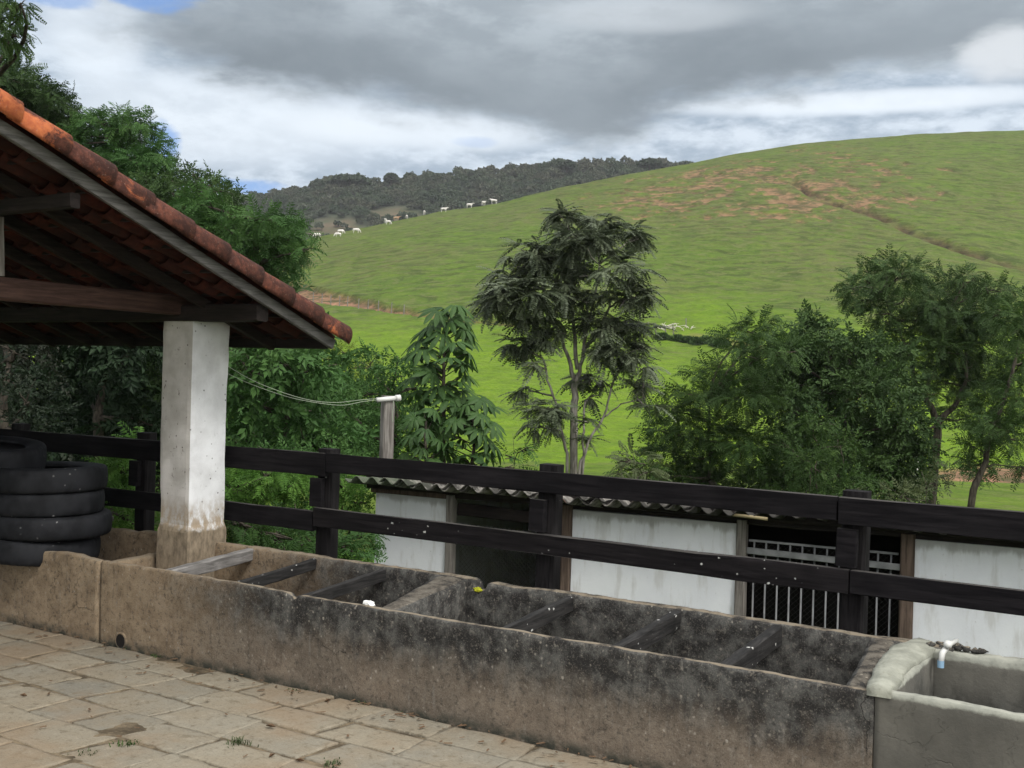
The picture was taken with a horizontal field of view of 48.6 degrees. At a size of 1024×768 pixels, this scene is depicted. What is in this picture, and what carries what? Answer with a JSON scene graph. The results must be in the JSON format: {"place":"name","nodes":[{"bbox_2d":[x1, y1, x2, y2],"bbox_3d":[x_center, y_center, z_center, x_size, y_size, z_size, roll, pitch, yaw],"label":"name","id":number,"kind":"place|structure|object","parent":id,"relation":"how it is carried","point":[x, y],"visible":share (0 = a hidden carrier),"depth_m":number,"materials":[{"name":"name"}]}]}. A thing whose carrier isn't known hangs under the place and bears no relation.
{"place":"outdoors","nodes":[
{"label":"outdoors","id":0,"kind":"place"},
{"bbox_2d":[0,621,637,767],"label":"pavement","id":1,"kind":"structure","parent":0,"point":[249,712],"depth_m":6.97,"materials":[{"name":"stone"}]},
{"bbox_2d":[67,748,96,755],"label":"weed tuft","id":2,"kind":"object","parent":1,"relation":"on","point":[87,753],"visible":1,"depth_m":6.37,"materials":[{"name":"green plant"}]},
{"bbox_2d":[108,739,140,746],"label":"weed tuft","id":3,"kind":"object","parent":1,"relation":"on","point":[130,742],"visible":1,"depth_m":6.54,"materials":[{"name":"green plant"}]},
{"bbox_2d":[224,734,258,748],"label":"weed tuft","id":4,"kind":"object","parent":1,"relation":"on","point":[237,741],"visible":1,"depth_m":6.62,"materials":[{"name":"green plant"}]},
{"bbox_2d":[0,628,633,767],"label":"debris","id":5,"kind":"object","parent":1,"relation":"on","point":[410,714],"visible":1,"depth_m":7.22,"materials":[{"name":"brown plant"}]},
{"bbox_2d":[324,757,341,767],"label":"weed tuft","id":6,"kind":"object","parent":1,"relation":"on","point":[328,764],"visible":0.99,"depth_m":6.30,"materials":[{"name":"green plant"}]},
{"bbox_2d":[0,528,953,767],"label":"feeding trough","id":7,"kind":"object","parent":1,"relation":"on","point":[640,684],"visible":0.93,"depth_m":7.30,"materials":[{"name":"concrete"}]},
{"bbox_2d":[0,536,100,566],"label":"tyre","id":8,"kind":"object","parent":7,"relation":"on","point":[22,553],"visible":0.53,"depth_m":9.28,"materials":[{"name":"rubber"}]},
{"bbox_2d":[0,508,111,541],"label":"tyre","id":9,"kind":"object","parent":8,"relation":"on","point":[85,526],"visible":0.71,"depth_m":9.31,"materials":[{"name":"rubber"}]},
{"bbox_2d":[0,489,104,517],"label":"tyre","id":10,"kind":"object","parent":9,"relation":"on","point":[47,505],"visible":0.8,"depth_m":9.32,"materials":[{"name":"rubber"}]},
{"bbox_2d":[0,461,107,493],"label":"tyre","id":11,"kind":"object","parent":10,"relation":"on","point":[54,477],"visible":0.92,"depth_m":9.34,"materials":[{"name":"rubber"}]},
{"bbox_2d":[0,436,46,468],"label":"tyre","id":12,"kind":"object","parent":11,"relation":"on","point":[22,453],"visible":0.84,"depth_m":9.65,"materials":[{"name":"rubber"}]},
{"bbox_2d":[363,600,374,605],"bbox_3d":[-0.951,1.461,7.541,0.103,0.043,0.040,2,1,41],"label":"paper scrap","id":13,"kind":"object","parent":7,"relation":"on","point":[367,602],"visible":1,"depth_m":7.53,"materials":[{"name":"white paper"}]},
{"bbox_2d":[473,587,482,591],"bbox_3d":[-0.252,1.500,8.271,0.088,0.035,0.058,2,1,32],"label":"moss cushion","id":14,"kind":"object","parent":7,"relation":"on","point":[477,589],"visible":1,"depth_m":8.25,"materials":[{"name":"yellow plant"}]},
{"bbox_2d":[866,638,1023,767],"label":"water trough","id":15,"kind":"object","parent":1,"relation":"on","point":[961,709],"visible":0.97,"depth_m":5.66,"materials":[{"name":"concrete"}]},
{"bbox_2d":[937,638,958,667],"bbox_3d":[2.522,1.535,6.513,0.063,0.150,0.275,2,1,41],"label":"water tap","id":16,"kind":"object","parent":15,"relation":"attached to","point":[947,644],"visible":1,"depth_m":6.43,"materials":[{"name":"white plastic"}]},
{"bbox_2d":[926,641,987,653],"bbox_3d":[2.567,1.521,6.550,0.354,0.044,0.101,2,1,26],"label":"rubble","id":17,"kind":"object","parent":15,"relation":"on","point":[960,647],"visible":0.9,"depth_m":6.51,"materials":[{"name":"stone"}]},
{"bbox_2d":[248,167,634,238],"bbox_3d":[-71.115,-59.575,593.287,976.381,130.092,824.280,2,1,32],"label":"wooded hill","id":18,"kind":"structure","parent":0,"point":[330,227],"depth_m":561.93,"materials":[{"name":"green plant"}]},
{"bbox_2d":[326,173,372,184],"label":"ridge tree","id":19,"kind":"object","parent":18,"relation":"on","point":[351,178],"visible":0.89,"depth_m":602.28,"materials":[{"name":"green plant"}]},
{"bbox_2d":[383,172,399,184],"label":"ridge tree","id":20,"kind":"object","parent":18,"relation":"on","point":[390,177],"visible":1,"depth_m":617.65,"materials":[{"name":"green plant"}]},
{"bbox_2d":[184,155,694,239],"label":"forest","id":21,"kind":"object","parent":18,"relation":"on","point":[409,188],"visible":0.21,"depth_m":599.79,"materials":[{"name":"green plant"}]},
{"bbox_2d":[556,159,577,173],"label":"ridge tree","id":22,"kind":"object","parent":18,"relation":"on","point":[567,164],"visible":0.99,"depth_m":616.81,"materials":[{"name":"green plant"}]},
{"bbox_2d":[635,157,662,170],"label":"ridge tree","id":23,"kind":"object","parent":18,"relation":"on","point":[649,163],"visible":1,"depth_m":596.24,"materials":[{"name":"green plant"}]},
{"bbox_2d":[0,0,1023,194],"label":"sky","id":24,"kind":"structure","parent":0,"point":[270,94],"materials":[{"name":"grey"}]},
{"bbox_2d":[29,130,1023,560],"bbox_3d":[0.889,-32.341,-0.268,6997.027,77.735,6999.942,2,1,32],"label":"ground","id":25,"kind":"structure","parent":0,"point":[785,230],"depth_m":181.43,"materials":[{"name":"green plant"}]},
{"bbox_2d":[0,0,46,76],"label":"overhanging tree","id":26,"kind":"object","parent":25,"relation":"on","point":[9,42],"visible":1,"depth_m":14.27,"materials":[{"name":"green plant"}]},
{"bbox_2d":[0,52,91,130],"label":"flat topped tree","id":27,"kind":"object","parent":25,"relation":"on","point":[40,96],"visible":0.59,"depth_m":29.25,"materials":[{"name":"green plant"}]},
{"bbox_2d":[0,344,95,460],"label":"vine covered tree","id":28,"kind":"object","parent":25,"relation":"on","point":[8,389],"visible":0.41,"depth_m":15.82,"materials":[{"name":"green plant"}]},
{"bbox_2d":[0,345,126,460],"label":"tree","id":29,"kind":"object","parent":25,"relation":"on","point":[31,371],"visible":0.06,"depth_m":25.60,"materials":[{"name":"green plant"}]},
{"bbox_2d":[11,346,161,517],"bbox_3d":[-9.953,-0.743,28.432,5.249,8.704,6.868,1,1,-20],"label":"tree","id":30,"kind":"object","parent":25,"relation":"on","point":[157,471],"visible":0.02,"depth_m":26.52,"materials":[{"name":"green plant"}]},
{"bbox_2d":[24,345,162,463],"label":"vine covered tree","id":31,"kind":"object","parent":25,"relation":"on","point":[106,365],"visible":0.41,"depth_m":18.16,"materials":[{"name":"green plant"}]},
{"bbox_2d":[55,100,183,506],"bbox_3d":[-10.082,-1.691,28.155,5.109,10.589,3.431,2,1,53],"label":"light feathery tree","id":32,"kind":"object","parent":25,"relation":"on","point":[134,155],"visible":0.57,"depth_m":27.42,"materials":[{"name":"green plant"}]},
{"bbox_2d":[81,419,157,512],"bbox_3d":[-4.113,1.778,11.760,0.832,2.844,1.010,1,1,-11],"label":"shrub","id":33,"kind":"object","parent":25,"relation":"on","point":[117,475],"visible":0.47,"depth_m":11.59,"materials":[{"name":"green plant"}]},
{"bbox_2d":[104,470,160,530],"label":"shrub","id":34,"kind":"object","parent":25,"relation":"on","point":[128,515],"visible":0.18,"depth_m":11.04,"materials":[{"name":"green plant"}]},
{"bbox_2d":[0,88,352,577],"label":"tiled shelter","id":35,"kind":"object","parent":25,"relation":"on","point":[96,249],"visible":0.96,"depth_m":9.23,"materials":[{"name":"paint"}]},
{"bbox_2d":[128,155,258,250],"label":"dark round tree","id":36,"kind":"object","parent":25,"relation":"on","point":[167,189],"visible":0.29,"depth_m":25.19,"materials":[{"name":"green plant"}]},
{"bbox_2d":[125,346,278,486],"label":"tree","id":37,"kind":"object","parent":25,"relation":"on","point":[156,396],"visible":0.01,"depth_m":19.61,"materials":[{"name":"green plant"}]},
{"bbox_2d":[128,228,315,522],"bbox_3d":[-7.388,-0.144,26.930,4.893,7.717,5.357,2,1,32],"label":"tree","id":38,"kind":"object","parent":25,"relation":"on","point":[296,291],"visible":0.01,"depth_m":26.97,"materials":[{"name":"green plant"}]},
{"bbox_2d":[167,177,327,539],"bbox_3d":[-5.152,-0.108,21.877,3.159,7.632,3.427,1,1,-26],"label":"weeping tree","id":39,"kind":"object","parent":25,"relation":"on","point":[249,235],"visible":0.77,"depth_m":21.48,"materials":[{"name":"green plant"}]},
{"bbox_2d":[156,530,373,562],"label":"undergrowth","id":40,"kind":"object","parent":25,"relation":"on","point":[363,560],"depth_m":18.40,"materials":[{"name":"green plant"}]},
{"bbox_2d":[224,444,316,528],"bbox_3d":[-2.817,2.199,12.531,1.355,3.146,1.285,2,1,32],"label":"shrub","id":41,"kind":"object","parent":25,"relation":"on","point":[283,489],"visible":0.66,"depth_m":12.34,"materials":[{"name":"green plant"}]},
{"bbox_2d":[225,434,371,547],"bbox_3d":[-2.417,2.160,13.282,1.771,3.234,1.469,2,1,32],"label":"shrub","id":42,"kind":"object","parent":25,"relation":"on","point":[257,444],"visible":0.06,"depth_m":13.18,"materials":[{"name":"green plant"}]},
{"bbox_2d":[225,348,379,549],"bbox_3d":[-3.254,1.434,16.744,2.583,4.553,3.817,1,1,-7],"label":"leafy bush","id":43,"kind":"object","parent":25,"relation":"on","point":[316,429],"visible":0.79,"depth_m":15.95,"materials":[{"name":"green plant"}]},
{"bbox_2d":[224,501,389,562],"bbox_3d":[-2.024,2.401,10.698,2.032,2.608,1.530,2,1,32],"label":"shrub","id":44,"kind":"object","parent":25,"relation":"on","point":[268,538],"visible":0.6,"depth_m":10.49,"materials":[{"name":"green plant"}]},
{"bbox_2d":[232,311,424,536],"bbox_3d":[-4.049,1.061,25.881,5.054,5.568,4.345,2,1,-4],"label":"tree","id":45,"kind":"object","parent":25,"relation":"on","point":[339,358],"visible":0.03,"depth_m":25.97,"materials":[{"name":"green plant"}]},
{"bbox_2d":[291,474,375,532],"bbox_3d":[-1.777,2.280,12.353,1.032,3.040,1.169,1,1,-35],"label":"shrub","id":46,"kind":"object","parent":25,"relation":"on","point":[347,490],"visible":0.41,"depth_m":12.06,"materials":[{"name":"green plant"}]},
{"bbox_2d":[317,340,378,482],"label":"yellowish tree","id":47,"kind":"object","parent":25,"relation":"on","point":[351,347],"visible":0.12,"depth_m":33.69,"materials":[{"name":"green plant"}]},
{"bbox_2d":[313,292,404,314],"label":"roadside fence","id":48,"kind":"object","parent":25,"relation":"on","point":[358,302],"visible":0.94,"depth_m":149.95,"materials":[{"name":"brown wood"}]},
{"bbox_2d":[376,395,400,458],"bbox_3d":[-1.363,1.959,11.886,0.267,3.703,0.190,1,1,-26],"label":"cable post","id":49,"kind":"object","parent":25,"relation":"on","point":[386,437],"visible":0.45,"depth_m":11.84,"materials":[{"name":"grey wood"}]},
{"bbox_2d":[229,374,374,405],"bbox_3d":[-2.044,0.019,11.006,0.095,0.378,1.968,2,1,44],"label":"cable","id":50,"kind":"object","parent":49,"relation":"attached to","point":[299,399],"visible":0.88,"depth_m":10.95,"materials":[{"name":"grey plastic"}]},
{"bbox_2d":[228,366,376,402],"bbox_3d":[-2.057,-0.034,10.980,0.064,0.431,2.026,2,1,41],"label":"cable","id":51,"kind":"object","parent":49,"relation":"attached to","point":[295,396],"visible":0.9,"depth_m":10.89,"materials":[{"name":"grey plastic"}]},
{"bbox_2d":[322,336,471,460],"bbox_3d":[-2.313,1.444,21.849,2.752,4.706,4.406,1,1,-11],"label":"leafy bush","id":52,"kind":"object","parent":25,"relation":"on","point":[389,388],"visible":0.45,"depth_m":20.76,"materials":[{"name":"green plant"}]},
{"bbox_2d":[395,408,460,463],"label":"palmate tree","id":53,"kind":"object","parent":25,"relation":"on","point":[413,420],"visible":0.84,"depth_m":18.10,"materials":[{"name":"green plant"}]},
{"bbox_2d":[395,305,482,462],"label":"palmate tree","id":54,"kind":"object","parent":25,"relation":"on","point":[460,320],"visible":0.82,"depth_m":18.75,"materials":[{"name":"green plant"}]},
{"bbox_2d":[429,395,509,466],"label":"palmate tree","id":55,"kind":"object","parent":25,"relation":"on","point":[472,415],"visible":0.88,"depth_m":18.26,"materials":[{"name":"green plant"}]},
{"bbox_2d":[0,423,1023,633],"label":"rail fence","id":56,"kind":"object","parent":25,"relation":"on","point":[853,581],"visible":0.66,"depth_m":8.02,"materials":[{"name":"black wood"}]},
{"bbox_2d":[487,440,540,469],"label":"thin sapling","id":57,"kind":"object","parent":25,"relation":"on","point":[525,449],"visible":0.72,"depth_m":18.14,"materials":[{"name":"green plant"}]},
{"bbox_2d":[466,199,676,473],"bbox_3d":[1.146,0.079,22.801,4.397,7.595,3.174,2,1,1],"label":"pinnate tree","id":58,"kind":"object","parent":25,"relation":"on","point":[591,238],"visible":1,"depth_m":22.58,"materials":[{"name":"green plant"}]},
{"bbox_2d":[604,433,671,481],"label":"grey shrub","id":59,"kind":"object","parent":25,"relation":"on","point":[637,469],"visible":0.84,"depth_m":20.36,"materials":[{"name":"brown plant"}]},
{"bbox_2d":[655,332,669,339],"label":"pasture bush","id":60,"kind":"object","parent":25,"relation":"on","point":[664,335],"visible":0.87,"depth_m":124.82,"materials":[{"name":"green plant"}]},
{"bbox_2d":[668,333,682,341],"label":"pasture bush","id":61,"kind":"object","parent":25,"relation":"on","point":[675,337],"visible":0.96,"depth_m":124.18,"materials":[{"name":"green plant"}]},
{"bbox_2d":[657,322,694,330],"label":"stick pile","id":62,"kind":"object","parent":25,"relation":"on","point":[675,326],"visible":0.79,"depth_m":131.54,"materials":[{"name":"beige wood"}]},
{"bbox_2d":[345,476,1023,657],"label":"cattle shed","id":63,"kind":"structure","parent":25,"relation":"on","point":[970,559],"depth_m":10.46,"materials":[{"name":"white paint"}]},
{"bbox_2d":[679,335,693,342],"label":"pasture bush","id":64,"kind":"object","parent":25,"relation":"on","point":[684,339],"visible":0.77,"depth_m":123.54,"materials":[{"name":"green plant"}]},
{"bbox_2d":[688,336,704,344],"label":"pasture bush","id":65,"kind":"object","parent":25,"relation":"on","point":[695,340],"visible":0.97,"depth_m":122.33,"materials":[{"name":"green plant"}]},
{"bbox_2d":[699,335,713,344],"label":"pasture bush","id":66,"kind":"object","parent":25,"relation":"on","point":[704,337],"visible":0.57,"depth_m":122.63,"materials":[{"name":"green plant"}]},
{"bbox_2d":[604,304,812,489],"bbox_3d":[4.884,1.057,26.840,4.977,5.915,4.589,2,1,32],"label":"feathery tree","id":67,"kind":"object","parent":25,"relation":"on","point":[714,397],"visible":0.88,"depth_m":26.22,"materials":[{"name":"green plant"}]},
{"bbox_2d":[708,337,730,347],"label":"pasture bush","id":68,"kind":"object","parent":25,"relation":"on","point":[710,344],"visible":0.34,"depth_m":120.94,"materials":[{"name":"green plant"}]},
{"bbox_2d":[756,402,898,498],"bbox_3d":[6.529,2.187,24.606,2.462,3.717,3.654,1,1,-19],"label":"flowering shrub","id":69,"kind":"object","parent":25,"relation":"on","point":[825,478],"visible":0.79,"depth_m":24.26,"materials":[{"name":"green plant"}]},
{"bbox_2d":[732,298,949,502],"bbox_3d":[8.029,0.961,27.709,5.238,6.216,4.599,2,1,4],"label":"broadleaf tree","id":70,"kind":"object","parent":25,"relation":"on","point":[841,377],"visible":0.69,"depth_m":26.75,"materials":[{"name":"green plant"}]},
{"bbox_2d":[873,456,959,504],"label":"shrub","id":71,"kind":"object","parent":25,"relation":"on","point":[925,489],"visible":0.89,"depth_m":25.00,"materials":[{"name":"green plant"}]},
{"bbox_2d":[824,243,1022,503],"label":"airy tree","id":72,"kind":"object","parent":25,"relation":"on","point":[931,313],"visible":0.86,"depth_m":29.70,"materials":[{"name":"green plant"}]},
{"bbox_2d":[941,456,999,490],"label":"shrub","id":73,"kind":"object","parent":25,"relation":"on","point":[958,465],"visible":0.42,"depth_m":33.38,"materials":[{"name":"green plant"}]},
{"bbox_2d":[946,281,1023,506],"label":"airy tree","id":74,"kind":"object","parent":25,"relation":"on","point":[999,430],"visible":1,"depth_m":26.96,"materials":[{"name":"green plant"}]}
]}

